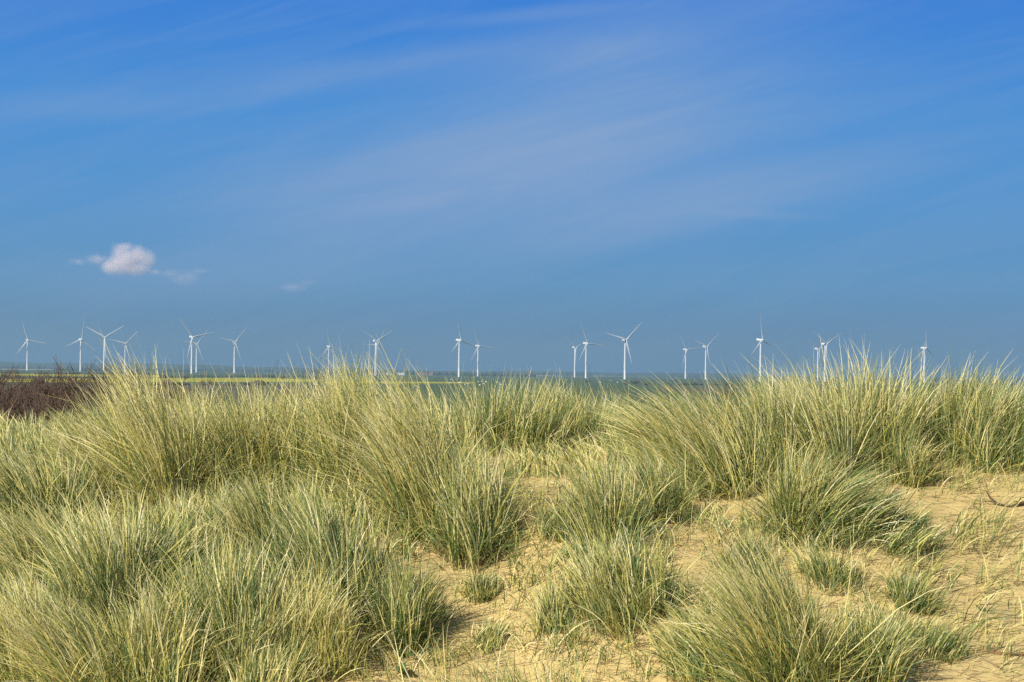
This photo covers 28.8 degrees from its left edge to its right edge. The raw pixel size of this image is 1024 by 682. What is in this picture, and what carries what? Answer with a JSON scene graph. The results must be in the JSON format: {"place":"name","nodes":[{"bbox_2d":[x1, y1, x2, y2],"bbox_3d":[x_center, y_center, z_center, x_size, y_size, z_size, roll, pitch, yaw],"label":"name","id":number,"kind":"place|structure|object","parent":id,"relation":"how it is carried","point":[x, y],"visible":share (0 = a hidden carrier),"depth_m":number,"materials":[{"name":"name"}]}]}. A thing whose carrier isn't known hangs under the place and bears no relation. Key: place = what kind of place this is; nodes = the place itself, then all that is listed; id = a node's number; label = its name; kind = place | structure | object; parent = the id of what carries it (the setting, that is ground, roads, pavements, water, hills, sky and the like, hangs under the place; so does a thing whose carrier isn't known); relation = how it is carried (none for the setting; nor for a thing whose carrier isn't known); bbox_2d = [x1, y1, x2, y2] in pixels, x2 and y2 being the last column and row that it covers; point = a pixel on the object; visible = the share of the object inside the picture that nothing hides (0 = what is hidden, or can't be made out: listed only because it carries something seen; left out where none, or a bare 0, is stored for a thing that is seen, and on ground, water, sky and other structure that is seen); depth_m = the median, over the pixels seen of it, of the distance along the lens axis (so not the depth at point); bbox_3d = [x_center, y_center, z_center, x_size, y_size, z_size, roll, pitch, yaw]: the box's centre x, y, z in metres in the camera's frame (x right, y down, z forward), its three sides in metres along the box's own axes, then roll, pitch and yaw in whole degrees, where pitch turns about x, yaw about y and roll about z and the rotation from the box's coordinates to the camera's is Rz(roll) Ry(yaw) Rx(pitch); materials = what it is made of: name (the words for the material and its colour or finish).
{"place":"outdoors","nodes":[
{"label":"outdoors","id":0,"kind":"place"},
{"bbox_2d":[5,369,53,369],"bbox_3d":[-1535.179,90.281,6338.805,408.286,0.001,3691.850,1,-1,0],"label":"stubble field","id":1,"kind":"structure","parent":0,"point":[31,369],"depth_m":6132.28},
{"bbox_2d":[0,376,138,377],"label":"bare field","id":2,"kind":"structure","parent":0,"point":[47,377],"depth_m":1862.93,"materials":[{"name":"soil"}]},
{"bbox_2d":[0,373,172,376],"bbox_3d":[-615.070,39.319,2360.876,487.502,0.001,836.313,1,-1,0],"label":"rapeseed field","id":3,"kind":"structure","parent":0,"point":[74,375],"depth_m":2352.71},
{"bbox_2d":[1,378,322,381],"bbox_3d":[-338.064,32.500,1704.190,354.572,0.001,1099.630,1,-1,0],"label":"rapeseed field","id":4,"kind":"structure","parent":0,"point":[233,379],"depth_m":1733.86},
{"bbox_2d":[4,383,331,412],"bbox_3d":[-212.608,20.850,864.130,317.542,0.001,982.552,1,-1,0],"label":"bare field","id":5,"kind":"structure","parent":0,"point":[266,387],"depth_m":896.37,"materials":[{"name":"soil"}]},
{"bbox_2d":[0,366,16,395],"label":"bare tree","id":6,"kind":"object","parent":5,"relation":"on","point":[6,377],"visible":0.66,"depth_m":619.60,"materials":[{"name":"plant"}]},
{"bbox_2d":[9,366,27,391],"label":"bare tree","id":7,"kind":"object","parent":5,"relation":"on","point":[23,377],"visible":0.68,"depth_m":699.85,"materials":[{"name":"plant"}]},
{"bbox_2d":[123,368,152,393],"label":"bare tree","id":8,"kind":"object","parent":5,"relation":"on","point":[148,376],"visible":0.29,"depth_m":560.28,"materials":[{"name":"plant"}]},
{"bbox_2d":[255,381,266,384],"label":"field bush","id":9,"kind":"object","parent":5,"relation":"on","point":[263,382],"visible":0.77,"depth_m":1221.56,"materials":[{"name":"green plant"}]},
{"bbox_2d":[310,371,328,395],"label":"bare tree","id":10,"kind":"object","parent":5,"relation":"on","point":[317,380],"visible":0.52,"depth_m":699.53,"materials":[{"name":"plant"}]},
{"bbox_2d":[321,381,474,383],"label":"rapeseed field","id":11,"kind":"structure","parent":0,"point":[401,382],"depth_m":1751.56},
{"bbox_2d":[0,372,1009,681],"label":"dune grass","id":12,"kind":"structure","parent":0,"point":[12,438],"depth_m":13.12,"materials":[{"name":"plant"}]},
{"bbox_2d":[0,406,1023,681],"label":"sand dune","id":13,"kind":"structure","parent":0,"point":[952,670],"depth_m":12.21,"materials":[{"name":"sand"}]},
{"bbox_2d":[0,388,119,427],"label":"bare shrub","id":14,"kind":"object","parent":13,"relation":"on","point":[34,407],"visible":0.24,"depth_m":27.77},
{"bbox_2d":[0,553,122,681],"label":"marram tussock","id":15,"kind":"object","parent":13,"relation":"on","point":[7,607],"visible":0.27,"depth_m":11.00,"materials":[{"name":"plant"}]},
{"bbox_2d":[0,359,126,416],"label":"bare shrub","id":16,"kind":"object","parent":13,"relation":"on","point":[36,386],"visible":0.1,"depth_m":29.60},
{"bbox_2d":[0,428,134,537],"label":"marram tussock","id":17,"kind":"object","parent":13,"relation":"on","point":[9,483],"visible":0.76,"depth_m":13.04,"materials":[{"name":"plant"}]},
{"bbox_2d":[0,483,148,595],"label":"marram tussock","id":18,"kind":"object","parent":13,"relation":"on","point":[18,536],"visible":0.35,"depth_m":12.04,"materials":[{"name":"plant"}]},
{"bbox_2d":[0,365,153,406],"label":"bare shrub","id":19,"kind":"object","parent":13,"relation":"on","point":[21,389],"visible":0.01,"depth_m":30.67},
{"bbox_2d":[19,385,135,504],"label":"marram tussock","id":20,"kind":"object","parent":13,"relation":"on","point":[71,444],"visible":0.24,"depth_m":13.48,"materials":[{"name":"plant"}]},
{"bbox_2d":[0,382,167,427],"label":"bare shrub","id":21,"kind":"object","parent":13,"relation":"on","point":[68,395],"visible":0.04,"depth_m":28.08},
{"bbox_2d":[3,357,205,414],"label":"bare shrub","id":22,"kind":"object","parent":13,"relation":"on","point":[80,385],"visible":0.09,"depth_m":29.87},
{"bbox_2d":[0,582,209,681],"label":"marram tussock","id":23,"kind":"object","parent":13,"relation":"on","point":[47,666],"visible":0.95,"depth_m":10.70,"materials":[{"name":"plant"}]},
{"bbox_2d":[2,474,211,626],"bbox_3d":[-2.419,1.262,11.669,1.293,1.042,1.292,1,-1,0],"label":"marram tussock","id":24,"kind":"object","parent":13,"relation":"on","point":[88,564],"visible":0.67,"depth_m":11.52,"materials":[{"name":"plant"}]},
{"bbox_2d":[36,371,201,412],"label":"bare shrub","id":25,"kind":"object","parent":13,"relation":"on","point":[165,389],"visible":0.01,"depth_m":33.45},
{"bbox_2d":[35,335,252,514],"bbox_3d":[-2.462,0.497,13.475,1.715,1.349,1.677,1,-1,0],"label":"marram tussock","id":26,"kind":"object","parent":13,"relation":"on","point":[159,470],"visible":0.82,"depth_m":13.18,"materials":[{"name":"plant"}]},
{"bbox_2d":[77,549,258,681],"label":"marram tussock","id":27,"kind":"object","parent":13,"relation":"on","point":[146,634],"visible":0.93,"depth_m":10.73,"materials":[{"name":"plant"}]},
{"bbox_2d":[111,491,247,593],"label":"marram tussock","id":28,"kind":"object","parent":13,"relation":"on","point":[184,551],"visible":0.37,"depth_m":11.96,"materials":[{"name":"plant"}]},
{"bbox_2d":[140,477,266,587],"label":"marram tussock","id":29,"kind":"object","parent":13,"relation":"on","point":[191,508],"visible":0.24,"depth_m":12.23,"materials":[{"name":"plant"}]},
{"bbox_2d":[104,513,347,681],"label":"marram tussock","id":30,"kind":"object","parent":13,"relation":"on","point":[234,599],"visible":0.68,"depth_m":11.04,"materials":[{"name":"plant"}]},
{"bbox_2d":[117,359,379,500],"bbox_3d":[-1.924,0.589,13.567,2.018,1.061,1.563,1,-1,-22],"label":"marram tussock","id":31,"kind":"object","parent":13,"relation":"on","point":[229,442],"visible":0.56,"depth_m":13.40,"materials":[{"name":"plant"}]},
{"bbox_2d":[194,630,333,681],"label":"marram tussock","id":32,"kind":"object","parent":13,"relation":"on","point":[252,676],"visible":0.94,"depth_m":10.77,"materials":[{"name":"plant"}]},
{"bbox_2d":[182,450,349,586],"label":"marram tussock","id":33,"kind":"object","parent":13,"relation":"on","point":[247,525],"visible":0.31,"depth_m":12.00,"materials":[{"name":"plant"}]},
{"bbox_2d":[212,378,339,496],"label":"marram tussock","id":34,"kind":"object","parent":13,"relation":"on","point":[290,453],"visible":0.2,"depth_m":13.50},
{"bbox_2d":[212,473,419,659],"bbox_3d":[-1.161,1.297,11.737,1.313,1.075,1.299,1,-1,0],"label":"marram tussock","id":35,"kind":"object","parent":13,"relation":"on","point":[353,555],"visible":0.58,"depth_m":11.69,"materials":[{"name":"plant"}]},
{"bbox_2d":[251,527,438,681],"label":"marram tussock","id":36,"kind":"object","parent":13,"relation":"on","point":[331,631],"visible":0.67,"depth_m":11.10,"materials":[{"name":"plant"}]},
{"bbox_2d":[238,335,466,515],"bbox_3d":[-1.111,0.566,13.564,1.694,1.280,1.703,1,-1,0],"label":"marram tussock","id":37,"kind":"object","parent":13,"relation":"on","point":[338,394],"visible":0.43,"depth_m":13.36,"materials":[{"name":"plant"}]},
{"bbox_2d":[343,535,461,664],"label":"marram tussock","id":38,"kind":"object","parent":13,"relation":"on","point":[407,610],"visible":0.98,"depth_m":11.47,"materials":[{"name":"plant"}]},
{"bbox_2d":[395,648,411,659],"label":"leafy plant","id":39,"kind":"object","parent":13,"relation":"on","point":[409,653],"visible":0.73,"depth_m":11.31,"materials":[{"name":"green plant"}]},
{"bbox_2d":[396,662,414,677],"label":"leafy plant","id":40,"kind":"object","parent":13,"relation":"on","point":[402,669],"visible":0.81,"depth_m":11.12,"materials":[{"name":"green plant"}]},
{"bbox_2d":[284,341,552,544],"bbox_3d":[-0.612,0.638,13.011,1.790,1.381,1.681,1,-1,0],"label":"marram tussock","id":41,"kind":"object","parent":13,"relation":"on","point":[396,454],"visible":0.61,"depth_m":12.87,"materials":[{"name":"plant"}]},
{"bbox_2d":[358,430,556,572],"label":"marram tussock","id":42,"kind":"object","parent":13,"relation":"on","point":[472,529],"visible":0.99,"depth_m":12.55,"materials":[{"name":"plant"}]},
{"bbox_2d":[454,565,509,609],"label":"marram tussock","id":43,"kind":"object","parent":13,"relation":"on","point":[484,582],"visible":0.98,"depth_m":12.11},
{"bbox_2d":[351,626,616,681],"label":"marram tussock","id":44,"kind":"object","parent":13,"relation":"on","point":[503,676],"visible":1,"depth_m":10.27,"materials":[{"name":"plant"}]},
{"bbox_2d":[469,610,516,661],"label":"marram tussock","id":45,"kind":"object","parent":13,"relation":"on","point":[496,635],"visible":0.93,"depth_m":11.57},
{"bbox_2d":[427,357,622,458],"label":"marram tussock","id":46,"kind":"object","parent":13,"relation":"on","point":[507,412],"visible":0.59,"depth_m":16.47,"materials":[{"name":"plant"}]},
{"bbox_2d":[521,567,581,644],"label":"marram tussock","id":47,"kind":"object","parent":13,"relation":"on","point":[548,611],"visible":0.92,"depth_m":11.62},
{"bbox_2d":[500,365,643,446],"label":"marram tussock","id":48,"kind":"object","parent":13,"relation":"on","point":[594,424],"visible":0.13,"depth_m":17.11,"materials":[{"name":"plant"}]},
{"bbox_2d":[520,473,626,548],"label":"marram tussock","id":49,"kind":"object","parent":13,"relation":"on","point":[557,537],"visible":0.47,"depth_m":12.64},
{"bbox_2d":[533,431,674,559],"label":"marram tussock","id":50,"kind":"object","parent":13,"relation":"on","point":[607,508],"visible":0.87,"depth_m":12.54,"materials":[{"name":"plant"}]},
{"bbox_2d":[554,377,661,428],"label":"marram tussock","id":51,"kind":"object","parent":13,"relation":"on","point":[605,399],"visible":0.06,"depth_m":19.42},
{"bbox_2d":[501,513,717,653],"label":"marram tussock","id":52,"kind":"object","parent":13,"relation":"on","point":[611,585],"visible":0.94,"depth_m":11.59,"materials":[{"name":"plant"}]},
{"bbox_2d":[521,372,784,479],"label":"marram tussock","id":53,"kind":"object","parent":13,"relation":"on","point":[626,425],"visible":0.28,"depth_m":14.58,"materials":[{"name":"plant"}]},
{"bbox_2d":[606,434,714,526],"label":"marram tussock","id":54,"kind":"object","parent":13,"relation":"on","point":[667,496],"visible":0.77,"depth_m":13.15,"materials":[{"name":"plant"}]},
{"bbox_2d":[612,588,734,681],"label":"marram tussock","id":55,"kind":"object","parent":13,"relation":"on","point":[674,654],"visible":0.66,"depth_m":10.99,"materials":[{"name":"plant"}]},
{"bbox_2d":[699,526,793,584],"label":"marram tussock","id":56,"kind":"object","parent":13,"relation":"on","point":[747,550],"visible":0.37,"depth_m":12.24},
{"bbox_2d":[616,362,885,502],"bbox_3d":[1.656,0.654,14.084,1.955,1.065,1.479,1,-1,0],"label":"marram tussock","id":57,"kind":"object","parent":13,"relation":"on","point":[709,457],"visible":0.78,"depth_m":13.92,"materials":[{"name":"plant"}]},
{"bbox_2d":[682,346,877,499],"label":"marram tussock","id":58,"kind":"object","parent":13,"relation":"on","point":[759,407],"visible":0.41,"depth_m":14.01,"materials":[{"name":"plant"}]},
{"bbox_2d":[630,504,953,681],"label":"marram tussock","id":59,"kind":"object","parent":13,"relation":"on","point":[765,640],"visible":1,"depth_m":10.59,"materials":[{"name":"plant"}]},
{"bbox_2d":[725,424,874,547],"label":"marram tussock","id":60,"kind":"object","parent":13,"relation":"on","point":[781,494],"visible":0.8,"depth_m":12.80,"materials":[{"name":"plant"}]},
{"bbox_2d":[725,351,899,487],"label":"marram tussock","id":61,"kind":"object","parent":13,"relation":"on","point":[839,440],"visible":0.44,"depth_m":14.10,"materials":[{"name":"plant"}]},
{"bbox_2d":[768,529,875,597],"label":"marram tussock","id":62,"kind":"object","parent":13,"relation":"on","point":[838,569],"visible":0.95,"depth_m":12.14,"materials":[{"name":"plant"}]},
{"bbox_2d":[758,452,933,566],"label":"marram tussock","id":63,"kind":"object","parent":13,"relation":"on","point":[855,491],"visible":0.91,"depth_m":12.69,"materials":[{"name":"plant"}]},
{"bbox_2d":[822,583,939,681],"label":"marram tussock","id":64,"kind":"object","parent":13,"relation":"on","point":[893,661],"visible":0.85,"depth_m":10.82,"materials":[{"name":"plant"}]},
{"bbox_2d":[779,334,983,486],"bbox_3d":[2.681,0.462,14.713,1.578,1.226,1.538,1,-1,-21],"label":"marram tussock","id":65,"kind":"object","parent":13,"relation":"on","point":[866,407],"visible":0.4,"depth_m":14.63,"materials":[{"name":"plant"}]},
{"bbox_2d":[845,478,969,584],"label":"marram tussock","id":66,"kind":"object","parent":13,"relation":"on","point":[927,535],"visible":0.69,"depth_m":12.76,"materials":[{"name":"plant"}]},
{"bbox_2d":[867,559,951,618],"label":"marram tussock","id":67,"kind":"object","parent":13,"relation":"on","point":[900,589],"visible":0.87,"depth_m":11.91,"materials":[{"name":"plant"}]},
{"bbox_2d":[866,411,957,491],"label":"marram tussock","id":68,"kind":"object","parent":13,"relation":"on","point":[923,468],"visible":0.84,"depth_m":14.23,"materials":[{"name":"plant"}]},
{"bbox_2d":[879,609,994,671],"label":"marram tussock","id":69,"kind":"object","parent":13,"relation":"on","point":[939,643],"visible":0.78,"depth_m":11.23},
{"bbox_2d":[894,342,1023,468],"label":"marram tussock","id":70,"kind":"object","parent":13,"relation":"on","point":[952,404],"visible":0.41,"depth_m":14.97,"materials":[{"name":"plant"}]},
{"bbox_2d":[920,354,1023,481],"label":"marram tussock","id":71,"kind":"object","parent":13,"relation":"on","point":[994,445],"visible":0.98,"depth_m":14.66,"materials":[{"name":"plant"}]},
{"bbox_2d":[929,363,1023,473],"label":"marram tussock","id":72,"kind":"object","parent":13,"relation":"on","point":[1004,395],"visible":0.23,"depth_m":14.89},
{"bbox_2d":[970,650,1023,656],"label":"exposed root","id":73,"kind":"object","parent":13,"relation":"on","point":[1010,654],"visible":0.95,"depth_m":11.36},
{"bbox_2d":[983,490,1023,506],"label":"driftwood branch","id":74,"kind":"object","parent":13,"relation":"on","point":[995,502],"visible":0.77,"depth_m":13.79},
{"bbox_2d":[0,368,1023,421],"bbox_3d":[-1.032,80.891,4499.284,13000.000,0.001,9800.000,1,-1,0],"label":"marsh ground","id":75,"kind":"structure","parent":0,"point":[604,381],"depth_m":1951.84,"materials":[{"name":"plant"}]},
{"bbox_2d":[17,323,46,370],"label":"wind turbine","id":76,"kind":"object","parent":75,"relation":"on","point":[27,339],"visible":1,"depth_m":4571.59,"materials":[{"name":"paint"}]},
{"bbox_2d":[66,324,96,371],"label":"wind turbine","id":77,"kind":"object","parent":75,"relation":"on","point":[80,345],"visible":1,"depth_m":4306.65,"materials":[{"name":"paint"}]},
{"bbox_2d":[6,372,159,374],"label":"hedge","id":78,"kind":"object","parent":75,"relation":"on","point":[70,373],"visible":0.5,"depth_m":2684.13,"materials":[{"name":"green plant"}]},
{"bbox_2d":[85,326,122,371],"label":"wind turbine","id":79,"kind":"object","parent":75,"relation":"on","point":[104,352],"visible":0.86,"depth_m":3914.17,"materials":[{"name":"paint"}]},
{"bbox_2d":[14,382,223,384],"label":"hedge","id":80,"kind":"object","parent":75,"relation":"on","point":[203,383],"visible":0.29,"depth_m":1174.12,"materials":[{"name":"green plant"}]},
{"bbox_2d":[110,331,137,370],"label":"wind turbine","id":81,"kind":"object","parent":75,"relation":"on","point":[125,349],"visible":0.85,"depth_m":5002.82,"materials":[{"name":"paint"}]},
{"bbox_2d":[184,330,207,371],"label":"wind turbine","id":82,"kind":"object","parent":75,"relation":"on","point":[196,349],"visible":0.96,"depth_m":4849.75,"materials":[{"name":"paint"}]},
{"bbox_2d":[180,320,212,373],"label":"wind turbine","id":83,"kind":"object","parent":75,"relation":"on","point":[191,336],"visible":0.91,"depth_m":3718.43,"materials":[{"name":"paint"}]},
{"bbox_2d":[221,329,245,372],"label":"wind turbine","id":84,"kind":"object","parent":75,"relation":"on","point":[233,341],"visible":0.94,"depth_m":4409.01,"materials":[{"name":"paint"}]},
{"bbox_2d":[160,375,351,376],"bbox_3d":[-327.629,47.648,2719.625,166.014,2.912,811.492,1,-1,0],"label":"hedge","id":85,"kind":"object","parent":75,"relation":"on","point":[246,376],"visible":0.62,"depth_m":2589.69,"materials":[{"name":"green plant"}]},
{"bbox_2d":[322,331,343,373],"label":"wind turbine","id":86,"kind":"object","parent":75,"relation":"on","point":[329,346],"visible":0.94,"depth_m":5069.40,"materials":[{"name":"paint"}]},
{"bbox_2d":[363,330,384,374],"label":"wind turbine","id":87,"kind":"object","parent":75,"relation":"on","point":[378,348],"visible":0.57,"depth_m":4686.55,"materials":[{"name":"paint"}]},
{"bbox_2d":[361,329,392,375],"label":"wind turbine","id":88,"kind":"object","parent":75,"relation":"on","point":[376,344],"visible":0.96,"depth_m":3969.58,"materials":[{"name":"paint"}]},
{"bbox_2d":[450,321,475,376],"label":"wind turbine","id":89,"kind":"object","parent":75,"relation":"on","point":[460,340],"visible":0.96,"depth_m":3768.32,"materials":[{"name":"paint"}]},
{"bbox_2d":[470,330,492,375],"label":"wind turbine","id":90,"kind":"object","parent":75,"relation":"on","point":[477,349],"visible":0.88,"depth_m":4571.83,"materials":[{"name":"paint"}]},
{"bbox_2d":[0,365,1017,380],"bbox_3d":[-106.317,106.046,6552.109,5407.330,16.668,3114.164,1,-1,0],"label":"woods","id":91,"kind":"object","parent":75,"relation":"on","point":[467,373],"visible":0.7,"depth_m":7243.61,"materials":[{"name":"green plant"}]},
{"bbox_2d":[565,337,587,376],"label":"wind turbine","id":92,"kind":"object","parent":75,"relation":"on","point":[574,353],"visible":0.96,"depth_m":4646.88,"materials":[{"name":"paint"}]},
{"bbox_2d":[579,324,603,377],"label":"wind turbine","id":93,"kind":"object","parent":75,"relation":"on","point":[585,347],"visible":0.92,"depth_m":3983.92,"materials":[{"name":"paint"}]},
{"bbox_2d":[607,322,641,378],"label":"wind turbine","id":94,"kind":"object","parent":75,"relation":"on","point":[625,341],"visible":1,"depth_m":3517.47,"materials":[{"name":"paint"}]},
{"bbox_2d":[679,335,700,378],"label":"wind turbine","id":95,"kind":"object","parent":75,"relation":"on","point":[686,349],"visible":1,"depth_m":4766.20,"materials":[{"name":"paint"}]},
{"bbox_2d":[651,382,746,384],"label":"hedge","id":96,"kind":"object","parent":75,"relation":"on","point":[696,384],"visible":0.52,"depth_m":1943.56,"materials":[{"name":"green plant"}]},
{"bbox_2d":[694,336,716,379],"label":"wind turbine","id":97,"kind":"object","parent":75,"relation":"on","point":[704,346],"visible":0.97,"depth_m":4238.07,"materials":[{"name":"paint"}]},
{"bbox_2d":[715,377,742,407],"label":"bare tree","id":98,"kind":"object","parent":75,"relation":"on","point":[731,392],"visible":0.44,"depth_m":419.71,"materials":[{"name":"plant"}]},
{"bbox_2d":[750,314,777,379],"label":"wind turbine","id":99,"kind":"object","parent":75,"relation":"on","point":[761,340],"visible":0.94,"depth_m":3339.79,"materials":[{"name":"paint"}]},
{"bbox_2d":[810,340,827,380],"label":"wind turbine","id":100,"kind":"object","parent":75,"relation":"on","point":[818,352],"visible":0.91,"depth_m":4357.56,"materials":[{"name":"paint"}]},
{"bbox_2d":[814,332,840,381],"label":"wind turbine","id":101,"kind":"object","parent":75,"relation":"on","point":[825,350],"visible":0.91,"depth_m":3693.99,"materials":[{"name":"paint"}]},
{"bbox_2d":[917,335,936,382],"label":"wind turbine","id":102,"kind":"object","parent":75,"relation":"on","point":[925,348],"visible":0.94,"depth_m":4041.28,"materials":[{"name":"paint"}]},
{"bbox_2d":[0,361,1023,380],"bbox_3d":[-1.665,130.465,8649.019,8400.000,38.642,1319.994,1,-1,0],"label":"hills","id":103,"kind":"structure","parent":0,"point":[177,366],"depth_m":8413.26,"materials":[{"name":"green plant"}]},
{"bbox_2d":[0,0,1023,377],"label":"sky","id":104,"kind":"structure","parent":0,"point":[523,174],"materials":[{"name":"blue"}]},
{"bbox_2d":[660,386,824,393],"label":"bare field","id":105,"kind":"structure","parent":0,"point":[693,388],"depth_m":1344.24,"materials":[{"name":"soil"}]}
]}

